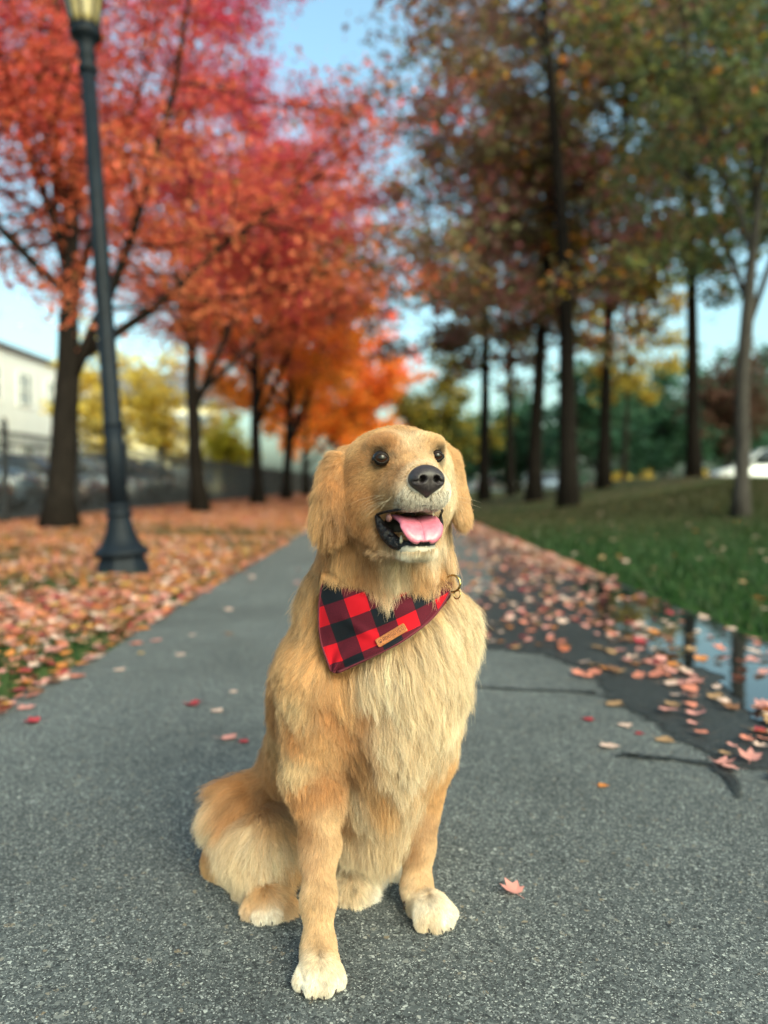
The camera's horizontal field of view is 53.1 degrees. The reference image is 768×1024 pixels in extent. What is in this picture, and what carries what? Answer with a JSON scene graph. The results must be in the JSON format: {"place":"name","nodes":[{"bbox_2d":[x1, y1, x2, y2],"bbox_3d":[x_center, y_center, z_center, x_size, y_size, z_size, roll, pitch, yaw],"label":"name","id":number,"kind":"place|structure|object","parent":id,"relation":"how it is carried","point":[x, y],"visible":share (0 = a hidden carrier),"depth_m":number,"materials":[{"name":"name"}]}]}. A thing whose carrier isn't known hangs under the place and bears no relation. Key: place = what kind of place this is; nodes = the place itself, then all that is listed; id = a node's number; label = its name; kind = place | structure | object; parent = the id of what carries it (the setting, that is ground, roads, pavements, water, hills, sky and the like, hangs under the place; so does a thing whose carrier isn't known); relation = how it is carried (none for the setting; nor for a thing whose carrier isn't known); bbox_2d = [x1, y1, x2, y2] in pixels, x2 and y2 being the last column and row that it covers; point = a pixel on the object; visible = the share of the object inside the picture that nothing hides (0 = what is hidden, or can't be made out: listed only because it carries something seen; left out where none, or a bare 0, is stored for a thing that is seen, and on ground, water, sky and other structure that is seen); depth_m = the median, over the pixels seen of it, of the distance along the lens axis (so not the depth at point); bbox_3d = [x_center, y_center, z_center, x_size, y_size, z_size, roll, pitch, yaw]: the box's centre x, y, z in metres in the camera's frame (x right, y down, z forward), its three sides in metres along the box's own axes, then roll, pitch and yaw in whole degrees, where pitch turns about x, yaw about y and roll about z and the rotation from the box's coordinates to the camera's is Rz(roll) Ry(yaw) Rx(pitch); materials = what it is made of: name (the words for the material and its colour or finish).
{"place":"outdoors","nodes":[
{"label":"outdoors","id":0,"kind":"place"},
{"bbox_2d":[0,478,14,504],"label":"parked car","id":1,"kind":"object","parent":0,"point":[9,491],"visible":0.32,"depth_m":15.16,"materials":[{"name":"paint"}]},
{"bbox_2d":[0,341,99,455],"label":"office building","id":2,"kind":"structure","parent":0,"point":[27,381],"depth_m":45.05,"materials":[{"name":"white paint"}]},
{"bbox_2d":[0,365,1,401],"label":"window","id":3,"kind":"structure","parent":2,"relation":"in","point":[0,365],"depth_m":41.97,"materials":[{"name":"white glass"}]},
{"bbox_2d":[16,370,32,408],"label":"window","id":4,"kind":"structure","parent":2,"relation":"in","point":[24,380],"depth_m":44.88,"materials":[{"name":"white glass"}]},
{"bbox_2d":[18,442,33,454],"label":"window","id":5,"kind":"structure","parent":2,"relation":"in","point":[18,442],"depth_m":45.00,"materials":[{"name":"grey glass"}]},
{"bbox_2d":[45,379,54,411],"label":"window","id":6,"kind":"structure","parent":2,"relation":"in","point":[49,384],"depth_m":48.23,"materials":[{"name":"white glass"}]},
{"bbox_2d":[0,492,300,519],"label":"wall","id":7,"kind":"structure","parent":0,"point":[83,507],"depth_m":21.72,"materials":[{"name":"concrete"}]},
{"bbox_2d":[0,456,45,510],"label":"parked car","id":8,"kind":"object","parent":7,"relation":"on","point":[25,487],"visible":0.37,"depth_m":17.89,"materials":[{"name":"paint"}]},
{"bbox_2d":[0,454,106,506],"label":"parked car","id":9,"kind":"object","parent":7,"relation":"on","point":[47,474],"visible":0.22,"depth_m":20.87,"materials":[{"name":"paint"}]},
{"bbox_2d":[31,456,144,504],"bbox_3d":[-10.195,-1.033,25.179,4.530,1.567,2.190,0,2,-1],"label":"parked car","id":10,"kind":"object","parent":7,"relation":"on","point":[102,477],"visible":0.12,"depth_m":24.50,"materials":[{"name":"paint"}]},
{"bbox_2d":[80,455,177,501],"bbox_3d":[-10.195,-1.251,28.974,4.530,1.737,2.190,0,2,0],"label":"parked car","id":11,"kind":"object","parent":7,"relation":"on","point":[175,490],"visible":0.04,"depth_m":28.19,"materials":[{"name":"paint"}]},
{"bbox_2d":[91,372,223,492],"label":"yellow house","id":12,"kind":"structure","parent":7,"relation":"on","point":[181,385],"depth_m":57.08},
{"bbox_2d":[171,413,186,438],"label":"window","id":13,"kind":"structure","parent":12,"relation":"in","point":[183,415],"depth_m":56.66,"materials":[{"name":"white glass"}]},
{"bbox_2d":[200,414,214,438],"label":"window","id":14,"kind":"structure","parent":12,"relation":"in","point":[203,416],"depth_m":57.06,"materials":[{"name":"white glass"}]},
{"bbox_2d":[141,462,180,499],"bbox_3d":[-10.295,-1.316,32.974,4.530,1.587,2.190,0,2,-3],"label":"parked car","id":15,"kind":"object","parent":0,"point":[176,496],"visible":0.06,"depth_m":32.21,"materials":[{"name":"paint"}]},
{"bbox_2d":[0,524,767,1023],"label":"path","id":16,"kind":"structure","parent":0,"point":[642,898],"depth_m":1.39,"materials":[{"name":"asphalt"}]},
{"bbox_2d":[17,704,36,709],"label":"fallen leaf","id":17,"kind":"object","parent":16,"relation":"on","point":[21,706],"visible":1,"depth_m":2.34,"materials":[{"name":"plant"}]},
{"bbox_2d":[22,716,41,722],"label":"fallen leaf","id":18,"kind":"object","parent":16,"relation":"on","point":[35,719],"visible":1,"depth_m":2.20,"materials":[{"name":"plant"}]},
{"bbox_2d":[26,685,44,692],"bbox_3d":[-1.140,0.579,2.516,0.064,0.004,0.087,19,5,0],"label":"fallen leaf","id":19,"kind":"object","parent":16,"relation":"on","point":[30,688],"visible":0.99,"depth_m":2.51,"materials":[{"name":"plant"}]},
{"bbox_2d":[49,670,69,675],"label":"fallen leaf","id":20,"kind":"object","parent":16,"relation":"on","point":[57,674],"visible":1,"depth_m":2.74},
{"bbox_2d":[58,673,70,678],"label":"fallen leaf","id":21,"kind":"object","parent":16,"relation":"on","point":[65,676],"visible":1,"depth_m":2.70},
{"bbox_2d":[69,672,85,676],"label":"fallen leaf","id":22,"kind":"object","parent":16,"relation":"on","point":[75,675],"visible":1,"depth_m":2.72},
{"bbox_2d":[182,699,201,704],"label":"fallen leaf","id":23,"kind":"object","parent":16,"relation":"on","point":[194,702],"visible":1,"depth_m":2.38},
{"bbox_2d":[221,733,236,738],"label":"fallen leaf","id":24,"kind":"object","parent":16,"relation":"on","point":[229,736],"visible":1,"depth_m":2.06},
{"bbox_2d":[189,424,489,1000],"bbox_3d":[-0.090,0.265,1.296,0.453,0.780,0.671,0,2,0],"label":"dog","id":25,"kind":"object","parent":16,"relation":"on","point":[331,800],"visible":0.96,"depth_m":1.12},
{"bbox_2d":[318,578,454,672],"bbox_3d":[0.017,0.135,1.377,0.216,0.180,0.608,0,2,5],"label":"bandana","id":26,"kind":"object","parent":25,"relation":"attached to","point":[354,628],"visible":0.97,"depth_m":1.10,"materials":[{"name":"fabric"}]},
{"bbox_2d":[446,574,460,599],"bbox_3d":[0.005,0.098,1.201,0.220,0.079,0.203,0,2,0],"label":"ring","id":27,"kind":"object","parent":25,"relation":"attached to","point":[459,580],"visible":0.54,"depth_m":1.14,"materials":[{"name":"gold metal"}]},
{"bbox_2d":[0,474,767,897],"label":"fallen leaves","id":28,"kind":"object","parent":16,"relation":"on","point":[299,507],"depth_m":6.10,"materials":[{"name":"plant"}]},
{"bbox_2d":[11,600,24,607],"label":"fallen leaf","id":29,"kind":"object","parent":28,"relation":"on","point":[17,604],"visible":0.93,"depth_m":3.93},
{"bbox_2d":[48,633,64,638],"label":"fallen leaf","id":30,"kind":"object","parent":28,"relation":"on","point":[54,636],"visible":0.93,"depth_m":3.21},
{"bbox_2d":[572,668,582,674],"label":"fallen leaf","id":31,"kind":"object","parent":16,"relation":"on","point":[577,671],"visible":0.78,"depth_m":2.74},
{"bbox_2d":[600,741,619,747],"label":"fallen leaf","id":32,"kind":"object","parent":16,"relation":"on","point":[611,745],"visible":1,"depth_m":1.99,"materials":[{"name":"plant"}]},
{"bbox_2d":[468,528,767,797],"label":"wet patch","id":33,"kind":"object","parent":16,"relation":"on","point":[648,696],"visible":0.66,"depth_m":2.90,"materials":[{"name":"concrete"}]},
{"bbox_2d":[558,644,569,650],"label":"fallen leaf","id":34,"kind":"object","parent":33,"relation":"on","point":[564,648],"visible":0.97,"depth_m":3.14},
{"bbox_2d":[587,668,601,673],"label":"fallen leaf","id":35,"kind":"object","parent":33,"relation":"on","point":[594,670],"visible":0.97,"depth_m":2.77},
{"bbox_2d":[596,701,621,705],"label":"fallen leaf","id":36,"kind":"object","parent":33,"relation":"on","point":[613,703],"visible":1,"depth_m":2.38,"materials":[{"name":"plant"}]},
{"bbox_2d":[608,665,619,670],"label":"fallen leaf","id":37,"kind":"object","parent":33,"relation":"on","point":[613,668],"visible":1,"depth_m":2.80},
{"bbox_2d":[622,635,634,641],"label":"fallen leaf","id":38,"kind":"object","parent":33,"relation":"on","point":[629,638],"visible":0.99,"depth_m":3.32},
{"bbox_2d":[508,547,767,722],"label":"puddle","id":39,"kind":"object","parent":33,"relation":"on","point":[750,687],"visible":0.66,"depth_m":3.39,"materials":[{"name":"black liquid"}]},
{"bbox_2d":[685,646,696,650],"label":"fallen leaf","id":40,"kind":"object","parent":39,"relation":"on","point":[691,648],"visible":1,"depth_m":3.13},
{"bbox_2d":[694,652,708,660],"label":"fallen leaf","id":41,"kind":"object","parent":39,"relation":"on","point":[703,657],"visible":1,"depth_m":2.96,"materials":[{"name":"plant"}]},
{"bbox_2d":[713,643,725,650],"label":"fallen leaf","id":42,"kind":"object","parent":39,"relation":"on","point":[720,646],"visible":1,"depth_m":3.10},
{"bbox_2d":[746,655,761,660],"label":"fallen leaf","id":43,"kind":"object","parent":39,"relation":"on","point":[751,658],"visible":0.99,"depth_m":2.95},
{"bbox_2d":[754,699,767,706],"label":"fallen leaf","id":44,"kind":"object","parent":39,"relation":"on","point":[761,702],"visible":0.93,"depth_m":2.33,"materials":[{"name":"plant"}]},
{"bbox_2d":[632,671,644,677],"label":"fallen leaf","id":45,"kind":"object","parent":33,"relation":"on","point":[637,674],"visible":1,"depth_m":2.71,"materials":[{"name":"plant"}]},
{"bbox_2d":[633,635,646,644],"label":"fallen leaf","id":46,"kind":"object","parent":33,"relation":"on","point":[639,639],"visible":1,"depth_m":3.30,"materials":[{"name":"plant"}]},
{"bbox_2d":[648,670,665,676],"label":"fallen leaf","id":47,"kind":"object","parent":33,"relation":"on","point":[654,673],"visible":1,"depth_m":2.69,"materials":[{"name":"plant"}]},
{"bbox_2d":[651,734,674,741],"bbox_3d":[0.743,0.603,2.048,0.054,0.003,0.057,0,2,8],"label":"fallen leaf","id":48,"kind":"object","parent":33,"relation":"on","point":[665,738],"visible":1,"depth_m":2.04,"materials":[{"name":"plant"}]},
{"bbox_2d":[654,654,671,661],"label":"fallen leaf","id":49,"kind":"object","parent":33,"relation":"on","point":[661,658],"visible":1,"depth_m":2.92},
{"bbox_2d":[659,706,676,710],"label":"fallen leaf","id":50,"kind":"object","parent":33,"relation":"on","point":[665,708],"visible":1,"depth_m":2.28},
{"bbox_2d":[660,680,677,684],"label":"fallen leaf","id":51,"kind":"object","parent":33,"relation":"on","point":[670,682],"visible":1,"depth_m":2.59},
{"bbox_2d":[664,665,678,674],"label":"fallen leaf","id":52,"kind":"object","parent":33,"relation":"on","point":[670,669],"visible":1,"depth_m":2.73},
{"bbox_2d":[663,701,680,704],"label":"fallen leaf","id":53,"kind":"object","parent":33,"relation":"on","point":[670,703],"visible":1,"depth_m":2.35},
{"bbox_2d":[667,661,681,665],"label":"fallen leaf","id":54,"kind":"object","parent":33,"relation":"on","point":[672,663],"visible":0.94,"depth_m":2.87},
{"bbox_2d":[676,665,693,672],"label":"fallen leaf","id":55,"kind":"object","parent":33,"relation":"on","point":[683,668],"visible":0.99,"depth_m":2.76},
{"bbox_2d":[682,701,696,707],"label":"fallen leaf","id":56,"kind":"object","parent":33,"relation":"on","point":[692,704],"visible":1,"depth_m":2.33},
{"bbox_2d":[680,683,699,691],"bbox_3d":[1.001,0.576,2.522,0.064,0.013,0.058,0,2,5],"label":"fallen leaf","id":57,"kind":"object","parent":33,"relation":"on","point":[692,687],"visible":1,"depth_m":2.53,"materials":[{"name":"plant"}]},
{"bbox_2d":[686,709,706,714],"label":"fallen leaf","id":58,"kind":"object","parent":33,"relation":"on","point":[695,713],"visible":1,"depth_m":2.23,"materials":[{"name":"plant"}]},
{"bbox_2d":[706,690,723,697],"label":"fallen leaf","id":59,"kind":"object","parent":33,"relation":"on","point":[716,695],"visible":1,"depth_m":2.42,"materials":[{"name":"plant"}]},
{"bbox_2d":[708,755,735,763],"bbox_3d":[0.825,0.602,1.867,0.059,0.017,0.064,0,2,12],"label":"fallen leaf","id":60,"kind":"object","parent":33,"relation":"on","point":[724,759],"visible":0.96,"depth_m":1.88,"materials":[{"name":"plant"}]},
{"bbox_2d":[717,697,730,702],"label":"fallen leaf","id":61,"kind":"object","parent":33,"relation":"on","point":[724,699],"visible":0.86,"depth_m":2.37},
{"bbox_2d":[721,762,738,769],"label":"fallen leaf","id":62,"kind":"object","parent":33,"relation":"on","point":[729,765],"visible":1,"depth_m":1.82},
{"bbox_2d":[721,701,743,710],"bbox_3d":[1.042,0.579,2.297,0.056,0.018,0.082,-8,7,-44],"label":"fallen leaf","id":63,"kind":"object","parent":33,"relation":"on","point":[729,705],"visible":1,"depth_m":2.31,"materials":[{"name":"plant"}]},
{"bbox_2d":[739,734,754,739],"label":"fallen leaf","id":64,"kind":"object","parent":33,"relation":"on","point":[743,736],"visible":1,"depth_m":2.03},
{"bbox_2d":[738,747,761,762],"bbox_3d":[0.891,0.594,1.881,0.070,0.018,0.064,-1,2,-26],"label":"fallen leaf","id":65,"kind":"object","parent":33,"relation":"on","point":[749,754],"visible":1,"depth_m":1.89,"materials":[{"name":"plant"}]},
{"bbox_2d":[753,726,766,733],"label":"fallen leaf","id":66,"kind":"object","parent":33,"relation":"on","point":[760,728],"visible":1,"depth_m":2.10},
{"bbox_2d":[752,741,767,746],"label":"fallen leaf","id":67,"kind":"object","parent":33,"relation":"on","point":[756,743],"visible":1,"depth_m":1.98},
{"bbox_2d":[618,721,631,726],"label":"fallen leaf","id":68,"kind":"object","parent":16,"relation":"on","point":[626,724],"visible":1,"depth_m":2.17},
{"bbox_2d":[0,474,767,700],"bbox_3d":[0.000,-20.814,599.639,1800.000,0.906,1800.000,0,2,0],"label":"ground","id":69,"kind":"structure","parent":0,"point":[589,492],"depth_m":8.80,"materials":[{"name":"plant"}]},
{"bbox_2d":[5,649,16,655],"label":"fallen leaf","id":70,"kind":"object","parent":69,"relation":"on","point":[11,652],"visible":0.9,"depth_m":2.91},
{"bbox_2d":[25,660,41,666],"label":"fallen leaf","id":71,"kind":"object","parent":69,"relation":"on","point":[30,664],"visible":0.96,"depth_m":2.72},
{"bbox_2d":[56,642,71,647],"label":"fallen leaf","id":72,"kind":"object","parent":69,"relation":"on","point":[64,644],"visible":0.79,"depth_m":3.06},
{"bbox_2d":[63,0,150,577],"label":"street lamp","id":73,"kind":"object","parent":69,"relation":"on","point":[122,548],"visible":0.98,"depth_m":5.46,"materials":[{"name":"black metal"}]},
{"bbox_2d":[39,314,174,454],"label":"yellow tree","id":74,"kind":"object","parent":69,"relation":"on","point":[91,421],"visible":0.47,"depth_m":41.33,"materials":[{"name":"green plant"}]},
{"bbox_2d":[0,417,314,520],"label":"metal fence","id":75,"kind":"object","parent":69,"relation":"on","point":[238,479],"visible":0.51,"depth_m":20.43,"materials":[{"name":"metal"}]},
{"bbox_2d":[90,343,232,466],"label":"yellow tree","id":76,"kind":"object","parent":69,"relation":"on","point":[163,431],"visible":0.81,"depth_m":41.50,"materials":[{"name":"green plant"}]},
{"bbox_2d":[0,0,428,512],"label":"maple tree","id":77,"kind":"object","parent":69,"relation":"on","point":[199,498],"visible":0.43,"depth_m":18.14,"materials":[{"name":"red plant"}]},
{"bbox_2d":[201,409,264,488],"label":"yellow tree","id":78,"kind":"object","parent":69,"relation":"on","point":[223,445],"visible":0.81,"depth_m":51.19,"materials":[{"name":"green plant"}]},
{"bbox_2d":[61,0,418,503],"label":"maple tree","id":79,"kind":"object","parent":69,"relation":"on","point":[257,494],"visible":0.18,"depth_m":25.84,"materials":[{"name":"red plant"}]},
{"bbox_2d":[0,0,496,529],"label":"maple tree","id":80,"kind":"object","parent":69,"relation":"on","point":[48,64],"visible":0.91,"depth_m":11.53,"materials":[{"name":"red plant"}]},
{"bbox_2d":[157,119,384,498],"bbox_3d":[-4.944,-8.389,34.070,9.900,15.856,12.060,1,2,29],"label":"maple tree","id":81,"kind":"object","parent":69,"relation":"on","point":[290,403],"visible":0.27,"depth_m":33.67,"materials":[{"name":"orange plant"}]},
{"bbox_2d":[184,212,440,495],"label":"maple tree","id":82,"kind":"object","parent":69,"relation":"on","point":[352,417],"visible":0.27,"depth_m":43.57,"materials":[{"name":"orange plant"}]},
{"bbox_2d":[249,301,424,465],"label":"maple tree","id":83,"kind":"object","parent":69,"relation":"on","point":[344,440],"visible":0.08,"depth_m":56.98,"materials":[{"name":"orange plant"}]},
{"bbox_2d":[385,339,517,469],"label":"yellow tree","id":84,"kind":"object","parent":69,"relation":"on","point":[416,409],"visible":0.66,"depth_m":45.16,"materials":[{"name":"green plant"}]},
{"bbox_2d":[309,0,602,500],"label":"tall tree","id":85,"kind":"object","parent":69,"relation":"on","point":[450,341],"visible":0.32,"depth_m":25.11,"materials":[{"name":"green plant"}]},
{"bbox_2d":[436,409,495,486],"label":"green tree","id":86,"kind":"object","parent":69,"relation":"on","point":[471,473],"visible":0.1,"depth_m":68.62,"materials":[{"name":"green plant"}]},
{"bbox_2d":[467,472,525,489],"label":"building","id":87,"kind":"structure","parent":69,"relation":"on","point":[471,484],"depth_m":75.00,"materials":[{"name":"grey"}]},
{"bbox_2d":[472,473,525,490],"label":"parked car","id":88,"kind":"object","parent":69,"relation":"on","point":[495,486],"visible":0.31,"depth_m":61.12,"materials":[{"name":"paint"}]},
{"bbox_2d":[417,120,598,495],"bbox_3d":[4.936,-8.445,30.822,6.629,15.726,7.856,-1,2,-19],"label":"tall tree","id":89,"kind":"object","parent":69,"relation":"on","point":[510,484],"visible":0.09,"depth_m":30.85,"materials":[{"name":"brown plant"}]},
{"bbox_2d":[470,386,558,491],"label":"green tree","id":90,"kind":"object","parent":69,"relation":"on","point":[498,463],"visible":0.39,"depth_m":56.62,"materials":[{"name":"green plant"}]},
{"bbox_2d":[290,0,767,507],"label":"tall tree","id":91,"kind":"object","parent":69,"relation":"on","point":[461,294],"visible":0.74,"depth_m":15.85,"materials":[{"name":"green plant"}]},
{"bbox_2d":[543,473,557,489],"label":"parked car","id":92,"kind":"object","parent":69,"relation":"on","point":[549,481],"visible":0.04,"depth_m":62.13,"materials":[{"name":"paint"}]},
{"bbox_2d":[380,0,763,501],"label":"tall tree","id":93,"kind":"object","parent":69,"relation":"on","point":[534,489],"visible":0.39,"depth_m":19.35,"materials":[{"name":"green plant"}]},
{"bbox_2d":[526,354,673,483],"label":"green tree","id":94,"kind":"object","parent":69,"relation":"on","point":[587,416],"visible":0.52,"depth_m":49.04,"materials":[{"name":"green plant"}]},
{"bbox_2d":[454,0,767,489],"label":"tall tree","id":95,"kind":"object","parent":69,"relation":"on","point":[603,479],"visible":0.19,"depth_m":20.37,"materials":[{"name":"green plant"}]},
{"bbox_2d":[612,469,631,480],"bbox_3d":[11.722,-1.438,37.986,1.416,1.372,1.174,-1,2,-35],"label":"yellow shrub","id":96,"kind":"object","parent":69,"relation":"on","point":[614,478],"visible":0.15,"depth_m":37.83,"materials":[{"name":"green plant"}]},
{"bbox_2d":[574,246,699,479],"bbox_3d":[11.310,-6.781,35.447,6.194,12.534,5.832,0,2,13],"label":"yellow tree","id":97,"kind":"object","parent":69,"relation":"on","point":[624,378],"visible":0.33,"depth_m":35.13,"materials":[{"name":"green plant"}]},
{"bbox_2d":[507,0,767,519],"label":"tall tree","id":98,"kind":"object","parent":69,"relation":"on","point":[741,504],"visible":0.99,"depth_m":10.84,"materials":[{"name":"green plant"}]},
{"bbox_2d":[637,468,655,478],"bbox_3d":[12.997,-1.477,38.032,1.370,1.444,1.142,0,2,0],"label":"yellow shrub","id":99,"kind":"object","parent":69,"relation":"on","point":[645,476],"visible":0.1,"depth_m":37.85,"materials":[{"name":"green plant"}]},
{"bbox_2d":[531,0,767,477],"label":"tall tree","id":100,"kind":"object","parent":69,"relation":"on","point":[693,460],"visible":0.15,"depth_m":19.77,"materials":[{"name":"green plant"}]},
{"bbox_2d":[614,345,730,478],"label":"green tree","id":101,"kind":"object","parent":69,"relation":"on","point":[667,430],"visible":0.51,"depth_m":50.46,"materials":[{"name":"green plant"}]},
{"bbox_2d":[600,0,767,252],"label":"tall tree","id":102,"kind":"object","parent":69,"relation":"on","point":[624,96],"visible":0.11,"depth_m":17.19,"materials":[{"name":"green plant"}]},
{"bbox_2d":[667,339,767,467],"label":"red tree","id":103,"kind":"object","parent":69,"relation":"on","point":[719,396],"visible":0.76,"depth_m":43.07,"materials":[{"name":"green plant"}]},
{"bbox_2d":[682,342,767,470],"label":"green tree","id":104,"kind":"object","parent":69,"relation":"on","point":[716,452],"visible":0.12,"depth_m":52.84,"materials":[{"name":"green plant"}]},
{"bbox_2d":[708,448,767,476],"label":"parked car","id":105,"kind":"object","parent":69,"relation":"on","point":[758,462],"visible":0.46,"depth_m":30.32,"materials":[{"name":"paint"}]},
{"bbox_2d":[752,371,767,449],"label":"green tree","id":106,"kind":"object","parent":69,"relation":"on","point":[766,377],"visible":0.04,"depth_m":56.17,"materials":[{"name":"green plant"}]},
{"bbox_2d":[0,0,767,484],"label":"sky","id":107,"kind":"structure","parent":0,"point":[318,28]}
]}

